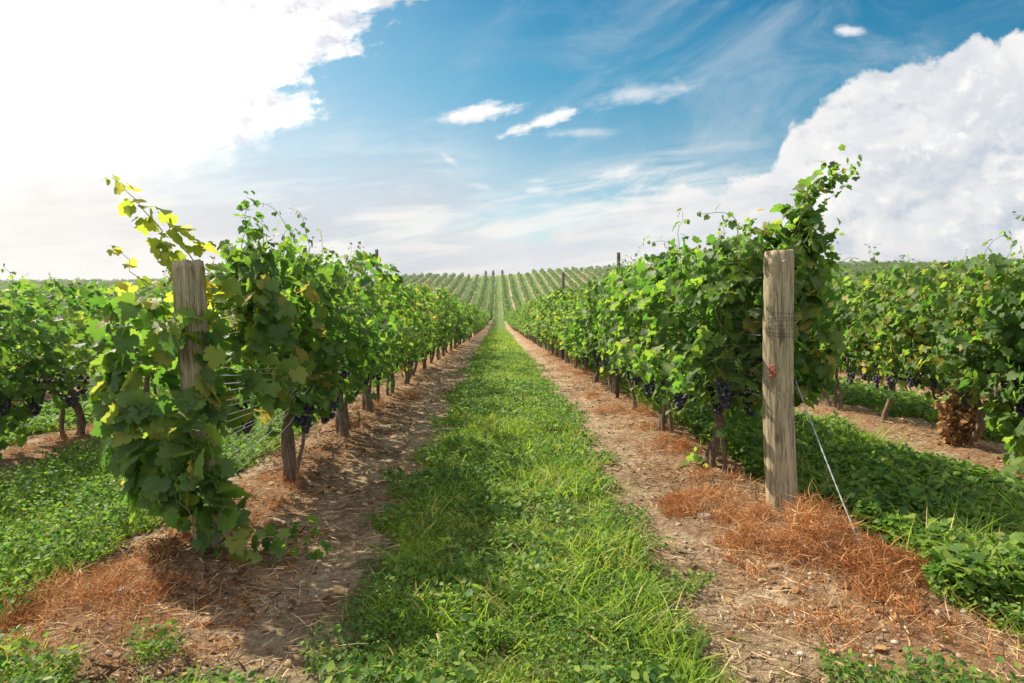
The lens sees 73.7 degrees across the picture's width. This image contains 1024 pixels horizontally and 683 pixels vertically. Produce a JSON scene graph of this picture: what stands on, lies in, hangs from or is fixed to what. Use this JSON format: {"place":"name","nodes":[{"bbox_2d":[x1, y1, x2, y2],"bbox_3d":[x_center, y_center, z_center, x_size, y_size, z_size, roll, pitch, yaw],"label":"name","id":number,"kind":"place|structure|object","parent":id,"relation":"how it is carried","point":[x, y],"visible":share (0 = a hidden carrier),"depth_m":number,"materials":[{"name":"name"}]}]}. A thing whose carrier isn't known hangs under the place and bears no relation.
{"place":"outdoors","nodes":[
{"label":"outdoors","id":0,"kind":"place"},
{"bbox_2d":[0,265,1023,682],"bbox_3d":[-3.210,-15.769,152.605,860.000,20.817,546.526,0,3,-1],"label":"ground","id":1,"kind":"structure","parent":0,"point":[352,575],"depth_m":3.68,"materials":[{"name":"soil"}]},
{"bbox_2d":[0,312,52,375],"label":"grapevine","id":2,"kind":"object","parent":1,"relation":"on","point":[11,331],"visible":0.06,"depth_m":10.63,"materials":[{"name":"green plant"}]},
{"bbox_2d":[0,273,92,460],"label":"grapevine","id":3,"kind":"object","parent":1,"relation":"on","point":[14,345],"visible":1,"depth_m":6.01,"materials":[{"name":"green plant"}]},
{"bbox_2d":[25,291,81,369],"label":"grapevine","id":4,"kind":"object","parent":1,"relation":"on","point":[48,300],"visible":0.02,"depth_m":16.27,"materials":[{"name":"green plant"}]},
{"bbox_2d":[0,272,111,382],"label":"grapevine","id":5,"kind":"object","parent":1,"relation":"on","point":[50,300],"visible":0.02,"depth_m":11.67,"materials":[{"name":"green plant"}]},
{"bbox_2d":[0,263,154,437],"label":"grapevine","id":6,"kind":"object","parent":1,"relation":"on","point":[76,345],"visible":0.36,"depth_m":6.85,"materials":[{"name":"green plant"}]},
{"bbox_2d":[113,586,132,594],"bbox_3d":[-1.784,1.142,3.126,0.086,0.037,0.063,-1,3,-20],"label":"stone","id":7,"kind":"object","parent":1,"relation":"on","point":[121,591],"visible":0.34,"depth_m":3.11,"materials":[{"name":"beige stone"}]},
{"bbox_2d":[64,270,210,396],"bbox_3d":[-4.697,0.070,8.600,1.368,1.999,2.290,0,3,-1],"label":"grapevine","id":8,"kind":"object","parent":1,"relation":"on","point":[168,305],"visible":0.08,"depth_m":8.44,"materials":[{"name":"green plant"}]},
{"bbox_2d":[171,259,228,547],"bbox_3d":[-1.723,0.460,3.797,0.274,1.822,0.186,0,3,-1],"label":"end post","id":9,"kind":"object","parent":1,"relation":"on","point":[188,282],"visible":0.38,"depth_m":3.70,"materials":[{"name":"brown wood"}]},
{"bbox_2d":[220,358,357,478],"bbox_3d":[-1.515,0.366,5.676,0.228,0.641,3.658,0,3,0],"label":"bird netting","id":10,"kind":"object","parent":9,"relation":"attached to","point":[314,369],"visible":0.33,"depth_m":4.14,"materials":[{"name":"plastic"}]},
{"bbox_2d":[85,174,397,564],"bbox_3d":[-1.683,0.059,4.941,1.488,2.341,3.209,0,3,-1],"label":"grapevine","id":11,"kind":"object","parent":1,"relation":"on","point":[264,313],"visible":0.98,"depth_m":3.80,"materials":[{"name":"green plant"}]},
{"bbox_2d":[258,241,413,435],"bbox_3d":[-1.836,0.029,6.986,1.489,2.188,2.279,0,3,-1],"label":"grapevine","id":12,"kind":"object","parent":1,"relation":"on","point":[367,301],"visible":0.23,"depth_m":6.97,"materials":[{"name":"green plant"}]},
{"bbox_2d":[375,249,379,401],"bbox_3d":[-1.847,-0.057,9.376,0.054,2.400,0.053,0,3,-1],"label":"trellis post","id":13,"kind":"object","parent":1,"relation":"on","point":[377,385],"visible":0.18,"depth_m":9.40,"materials":[{"name":"wood"}]},
{"bbox_2d":[337,269,421,411],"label":"grapevine","id":14,"kind":"object","parent":1,"relation":"on","point":[367,401],"visible":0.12,"depth_m":8.66,"materials":[{"name":"green plant"}]},
{"bbox_2d":[360,282,428,394],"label":"grapevine","id":15,"kind":"object","parent":1,"relation":"on","point":[413,344],"visible":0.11,"depth_m":10.11,"materials":[{"name":"green plant"}]},
{"bbox_2d":[379,279,452,384],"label":"grapevine","id":16,"kind":"object","parent":1,"relation":"on","point":[430,333],"visible":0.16,"depth_m":11.72,"materials":[{"name":"green plant"}]},
{"bbox_2d":[399,287,443,375],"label":"grapevine","id":17,"kind":"object","parent":1,"relation":"on","point":[415,367],"visible":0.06,"depth_m":13.58,"materials":[{"name":"green plant"}]},
{"bbox_2d":[412,273,457,362],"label":"grapevine","id":18,"kind":"object","parent":1,"relation":"on","point":[441,291],"visible":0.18,"depth_m":16.74,"materials":[{"name":"green plant"}]},
{"bbox_2d":[419,303,455,368],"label":"grapevine","id":19,"kind":"object","parent":1,"relation":"on","point":[443,337],"visible":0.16,"depth_m":14.97,"materials":[{"name":"green plant"}]},
{"bbox_2d":[436,304,459,359],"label":"grapevine","id":20,"kind":"object","parent":1,"relation":"on","point":[438,356],"visible":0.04,"depth_m":18.88,"materials":[{"name":"green plant"}]},
{"bbox_2d":[433,278,463,355],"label":"grapevine","id":21,"kind":"object","parent":1,"relation":"on","point":[455,305],"visible":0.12,"depth_m":20.07,"materials":[{"name":"green plant"}]},
{"bbox_2d":[445,305,466,352],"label":"grapevine","id":22,"kind":"object","parent":1,"relation":"on","point":[463,324],"visible":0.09,"depth_m":22.36,"materials":[{"name":"green plant"}]},
{"bbox_2d":[453,299,468,347],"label":"grapevine","id":23,"kind":"object","parent":1,"relation":"on","point":[462,308],"visible":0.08,"depth_m":25.44,"materials":[{"name":"green plant"}]},
{"bbox_2d":[449,308,474,350],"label":"grapevine","id":24,"kind":"object","parent":1,"relation":"on","point":[470,319],"visible":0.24,"depth_m":23.79,"materials":[{"name":"green plant"}]},
{"bbox_2d":[459,304,472,342],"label":"grapevine","id":25,"kind":"object","parent":1,"relation":"on","point":[468,305],"visible":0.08,"depth_m":32.09,"materials":[{"name":"green plant"}]},
{"bbox_2d":[456,311,476,345],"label":"grapevine","id":26,"kind":"object","parent":1,"relation":"on","point":[472,324],"visible":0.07,"depth_m":27.60,"materials":[{"name":"green plant"}]},
{"bbox_2d":[457,318,476,345],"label":"grapevine","id":27,"kind":"object","parent":1,"relation":"on","point":[471,331],"visible":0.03,"depth_m":29.05,"materials":[{"name":"green plant"}]},
{"bbox_2d":[457,294,479,340],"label":"grapevine","id":28,"kind":"object","parent":1,"relation":"on","point":[475,307],"visible":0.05,"depth_m":35.72,"materials":[{"name":"green plant"}]},
{"bbox_2d":[464,305,476,341],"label":"grapevine","id":29,"kind":"object","parent":1,"relation":"on","point":[474,315],"visible":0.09,"depth_m":33.68,"materials":[{"name":"green plant"}]},
{"bbox_2d":[469,314,481,338],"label":"grapevine","id":30,"kind":"object","parent":1,"relation":"on","point":[478,323],"visible":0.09,"depth_m":38.76,"materials":[{"name":"green plant"}]},
{"bbox_2d":[475,313,483,334],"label":"grapevine","id":31,"kind":"object","parent":1,"relation":"on","point":[482,320],"visible":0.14,"depth_m":49.52,"materials":[{"name":"green plant"}]},
{"bbox_2d":[474,308,485,332],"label":"grapevine","id":32,"kind":"object","parent":1,"relation":"on","point":[481,312],"visible":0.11,"depth_m":51.14,"materials":[{"name":"green plant"}]},
{"bbox_2d":[1,374,1020,682],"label":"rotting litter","id":33,"kind":"object","parent":1,"relation":"on","point":[219,586],"visible":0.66,"depth_m":3.67,"materials":[{"name":"brown plant"}]},
{"bbox_2d":[0,260,1022,322],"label":"distant grapevines","id":34,"kind":"object","parent":1,"relation":"on","point":[414,277],"visible":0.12,"depth_m":234.02,"materials":[{"name":"green plant"}]},
{"bbox_2d":[0,344,1023,679],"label":"dead weeds","id":35,"kind":"object","parent":1,"relation":"on","point":[878,564],"visible":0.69,"depth_m":3.38,"materials":[{"name":"brown plant"}]},
{"bbox_2d":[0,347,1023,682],"bbox_3d":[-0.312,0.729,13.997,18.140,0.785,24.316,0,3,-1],"label":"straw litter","id":36,"kind":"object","parent":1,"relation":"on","point":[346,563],"visible":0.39,"depth_m":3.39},
{"bbox_2d":[0,353,1023,682],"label":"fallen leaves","id":37,"kind":"object","parent":1,"relation":"on","point":[338,589],"visible":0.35,"depth_m":3.24,"materials":[{"name":"brown plant"}]},
{"bbox_2d":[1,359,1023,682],"bbox_3d":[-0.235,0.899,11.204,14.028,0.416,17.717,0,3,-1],"label":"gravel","id":38,"kind":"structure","parent":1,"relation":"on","point":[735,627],"depth_m":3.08,"materials":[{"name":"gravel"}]},
{"bbox_2d":[512,305,522,334],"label":"grapevine","id":39,"kind":"object","parent":1,"relation":"on","point":[516,312],"visible":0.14,"depth_m":49.07,"materials":[{"name":"green plant"}]},
{"bbox_2d":[520,309,532,341],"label":"grapevine","id":40,"kind":"object","parent":1,"relation":"on","point":[522,326],"visible":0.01,"depth_m":34.40,"materials":[{"name":"green plant"}]},
{"bbox_2d":[521,317,533,342],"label":"grapevine","id":41,"kind":"object","parent":1,"relation":"on","point":[528,333],"visible":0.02,"depth_m":32.94,"materials":[{"name":"green plant"}]},
{"bbox_2d":[520,307,536,343],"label":"grapevine","id":42,"kind":"object","parent":1,"relation":"on","point":[535,341],"visible":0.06,"depth_m":31.23,"materials":[{"name":"green plant"}]},
{"bbox_2d":[521,296,539,345],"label":"grapevine","id":43,"kind":"object","parent":1,"relation":"on","point":[530,305],"visible":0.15,"depth_m":27.93,"materials":[{"name":"green plant"}]},
{"bbox_2d":[525,299,541,347],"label":"grapevine","id":44,"kind":"object","parent":1,"relation":"on","point":[529,322],"visible":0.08,"depth_m":26.57,"materials":[{"name":"green plant"}]},
{"bbox_2d":[530,306,546,349],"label":"grapevine","id":45,"kind":"object","parent":1,"relation":"on","point":[533,317],"visible":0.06,"depth_m":24.73,"materials":[{"name":"green plant"}]},
{"bbox_2d":[528,312,555,353],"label":"grapevine","id":46,"kind":"object","parent":1,"relation":"on","point":[535,333],"visible":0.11,"depth_m":21.57,"materials":[{"name":"green plant"}]},
{"bbox_2d":[531,289,558,356],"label":"grapevine","id":47,"kind":"object","parent":1,"relation":"on","point":[538,329],"visible":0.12,"depth_m":20.48,"materials":[{"name":"green plant"}]},
{"bbox_2d":[535,275,573,358],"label":"grapevine","id":48,"kind":"object","parent":1,"relation":"on","point":[542,311],"visible":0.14,"depth_m":18.17,"materials":[{"name":"green plant"}]},
{"bbox_2d":[536,286,579,363],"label":"grapevine","id":49,"kind":"object","parent":1,"relation":"on","point":[545,324],"visible":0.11,"depth_m":16.54,"materials":[{"name":"green plant"}]},
{"bbox_2d":[561,272,564,359],"bbox_3d":[1.366,-0.529,18.345,0.089,2.650,0.076,0,3,-1],"label":"trellis post","id":50,"kind":"object","parent":1,"relation":"on","point":[563,287],"visible":0.26,"depth_m":18.27,"materials":[{"name":"wood"}]},
{"bbox_2d":[546,278,592,367],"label":"grapevine","id":51,"kind":"object","parent":1,"relation":"on","point":[561,296],"visible":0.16,"depth_m":15.06,"materials":[{"name":"green plant"}]},
{"bbox_2d":[548,280,592,372],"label":"grapevine","id":52,"kind":"object","parent":1,"relation":"on","point":[559,315],"visible":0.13,"depth_m":13.66,"materials":[{"name":"green plant"}]},
{"bbox_2d":[555,287,609,382],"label":"grapevine","id":53,"kind":"object","parent":1,"relation":"on","point":[571,333],"visible":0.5,"depth_m":11.76,"materials":[{"name":"green plant"}]},
{"bbox_2d":[571,264,637,393],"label":"grapevine","id":54,"kind":"object","parent":1,"relation":"on","point":[586,337],"visible":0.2,"depth_m":10.66,"materials":[{"name":"green plant"}]},
{"bbox_2d":[616,252,619,397],"bbox_3d":[1.542,-0.080,9.949,0.060,2.420,0.056,0,3,-1],"label":"trellis post","id":55,"kind":"object","parent":1,"relation":"on","point":[617,375],"visible":0.26,"depth_m":9.97,"materials":[{"name":"wood"}]},
{"bbox_2d":[584,236,672,408],"bbox_3d":[1.573,-0.141,8.679,1.121,2.318,2.111,0,3,-1],"label":"grapevine","id":56,"kind":"object","parent":1,"relation":"on","point":[607,339],"visible":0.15,"depth_m":8.95,"materials":[{"name":"green plant"}]},
{"bbox_2d":[598,222,724,468],"bbox_3d":[1.620,0.009,6.966,1.390,2.205,3.057,0,3,-1],"label":"grapevine","id":57,"kind":"object","parent":1,"relation":"on","point":[620,307],"visible":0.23,"depth_m":7.03,"materials":[{"name":"green plant"}]},
{"bbox_2d":[697,513,710,518],"bbox_3d":[1.241,1.130,4.394,0.103,0.047,0.074,0,3,-1],"label":"stone","id":58,"kind":"object","parent":1,"relation":"on","point":[701,515],"visible":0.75,"depth_m":4.37,"materials":[{"name":"beige stone"}]},
{"bbox_2d":[618,144,861,470],"bbox_3d":[1.690,-0.109,5.565,1.597,2.596,2.571,0,3,-1],"label":"grapevine","id":59,"kind":"object","parent":1,"relation":"on","point":[731,290],"visible":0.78,"depth_m":4.78,"materials":[{"name":"green plant"}]},
{"bbox_2d":[762,249,798,512],"bbox_3d":[1.746,0.378,4.417,0.266,1.937,0.218,0,3,-1],"label":"end post","id":60,"kind":"object","parent":1,"relation":"on","point":[780,464],"visible":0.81,"depth_m":4.34,"materials":[{"name":"brown wood"}]},
{"bbox_2d":[668,310,796,395],"bbox_3d":[1.460,0.051,5.022,0.307,0.564,1.545,-1,3,-19],"label":"bird netting","id":61,"kind":"object","parent":60,"relation":"attached to","point":[731,345],"visible":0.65,"depth_m":4.70,"materials":[{"name":"plastic"}]},
{"bbox_2d":[795,381,860,544],"bbox_3d":[1.874,0.725,4.044,0.010,0.882,0.924,0,3,-2],"label":"anchor cable","id":62,"kind":"object","parent":60,"relation":"attached to","point":[825,459],"visible":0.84,"depth_m":4.07,"materials":[{"name":"metal"}]},
{"bbox_2d":[569,356,1023,614],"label":"broadleaf cover","id":63,"kind":"object","parent":1,"relation":"on","point":[901,470],"visible":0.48,"depth_m":4.36,"materials":[{"name":"green plant"}]},
{"bbox_2d":[799,258,909,410],"bbox_3d":[4.439,-0.077,9.575,1.608,2.262,2.973,0,3,-1],"label":"grapevine","id":64,"kind":"object","parent":1,"relation":"on","point":[839,318],"visible":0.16,"depth_m":8.93,"materials":[{"name":"green plant"}]},
{"bbox_2d":[822,244,958,422],"bbox_3d":[4.447,-0.047,8.162,1.133,2.296,2.112,0,3,-1],"label":"grapevine","id":65,"kind":"object","parent":1,"relation":"on","point":[863,327],"visible":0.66,"depth_m":7.97,"materials":[{"name":"green plant"}]},
{"bbox_2d":[913,308,956,389],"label":"grapevine","id":66,"kind":"object","parent":1,"relation":"on","point":[929,388],"visible":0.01,"depth_m":11.84,"materials":[{"name":"green plant"}]},
{"bbox_2d":[863,230,1023,446],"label":"grapevine","id":67,"kind":"object","parent":1,"relation":"on","point":[957,412],"visible":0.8,"depth_m":6.66,"materials":[{"name":"green plant"}]},
{"bbox_2d":[930,211,1023,473],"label":"grapevine","id":68,"kind":"object","parent":1,"relation":"on","point":[1011,390],"visible":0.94,"depth_m":5.92,"materials":[{"name":"green plant"}]},
{"bbox_2d":[990,296,1008,395],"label":"grapevine","id":69,"kind":"object","parent":1,"relation":"on","point":[996,389],"visible":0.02,"depth_m":10.68,"materials":[{"name":"green plant"}]},
{"bbox_2d":[0,329,1023,682],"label":"grass","id":70,"kind":"structure","parent":0,"point":[498,341],"depth_m":3.64,"materials":[{"name":"green plant"}]},
{"bbox_2d":[0,0,1023,280],"label":"sky","id":71,"kind":"structure","parent":0,"point":[472,137],"materials":[{"name":"blue"}]},
{"bbox_3d":[-4.732,-0.116,13.431,0.089,2.300,0.076,0,3,-1],"label":"trellis post","id":72,"kind":"object","parent":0,"visible":0},
{"bbox_2d":[0,292,116,296],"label":"trellis wire","id":73,"kind":"object","parent":72,"relation":"attached to","point":[35,293],"visible":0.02,"depth_m":6.62,"materials":[{"name":"grey metal"}]}
]}

